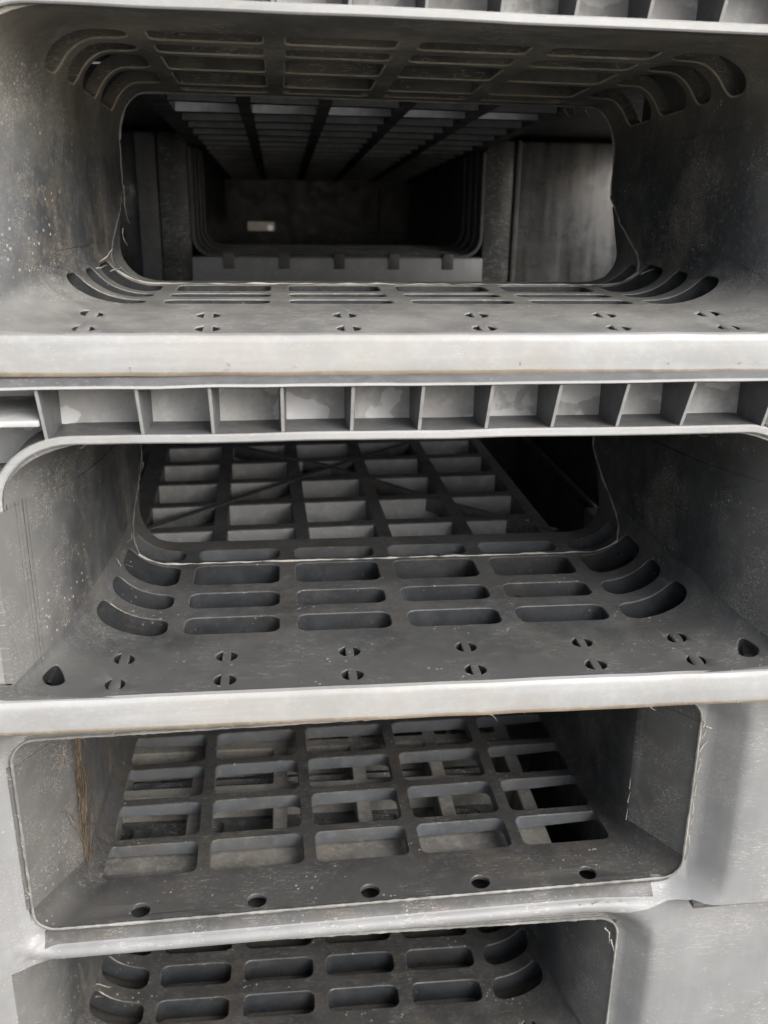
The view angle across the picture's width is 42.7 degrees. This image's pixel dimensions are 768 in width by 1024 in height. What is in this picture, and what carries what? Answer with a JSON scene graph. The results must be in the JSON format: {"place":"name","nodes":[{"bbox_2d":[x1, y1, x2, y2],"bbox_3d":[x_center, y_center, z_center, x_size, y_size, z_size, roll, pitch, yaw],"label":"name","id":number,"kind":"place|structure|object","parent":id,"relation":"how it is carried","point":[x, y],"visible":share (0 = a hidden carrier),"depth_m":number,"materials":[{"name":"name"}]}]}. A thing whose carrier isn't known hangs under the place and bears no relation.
{"place":"outdoors","nodes":[
{"label":"outdoors","id":0,"kind":"place"},
{"bbox_2d":[89,225,596,1023],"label":"ground","id":1,"kind":"structure","parent":0,"point":[521,731],"depth_m":0.62,"materials":[{"name":"concrete"}]},
{"bbox_2d":[248,222,274,230],"bbox_3d":[-0.218,-0.393,1.506,0.320,0.658,0.009,-1,20,-6],"label":"tan board","id":2,"kind":"object","parent":1,"relation":"on","point":[257,226],"visible":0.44,"depth_m":1.49,"materials":[{"name":"beige wood"}]},
{"bbox_2d":[0,436,767,1023],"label":"plastic pallet","id":3,"kind":"object","parent":1,"relation":"on","point":[676,962],"visible":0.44,"depth_m":0.56,"materials":[{"name":"grey plastic"}]},
{"bbox_2d":[0,436,767,979],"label":"plastic pallet","id":4,"kind":"object","parent":3,"relation":"on","point":[676,800],"visible":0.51,"depth_m":0.49,"materials":[{"name":"grey plastic"}]},
{"bbox_2d":[63,738,100,872],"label":"dried roots","id":5,"kind":"object","parent":4,"relation":"attached to","point":[83,798],"visible":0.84,"depth_m":0.46,"materials":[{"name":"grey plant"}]},
{"bbox_2d":[0,233,767,736],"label":"plastic pallet","id":6,"kind":"object","parent":4,"relation":"on","point":[116,615],"visible":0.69,"depth_m":0.40,"materials":[{"name":"grey plastic"}]},
{"bbox_2d":[0,0,767,377],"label":"plastic pallet","id":7,"kind":"object","parent":6,"relation":"on","point":[560,186],"visible":1,"depth_m":0.41,"materials":[{"name":"grey plastic"}]}
]}

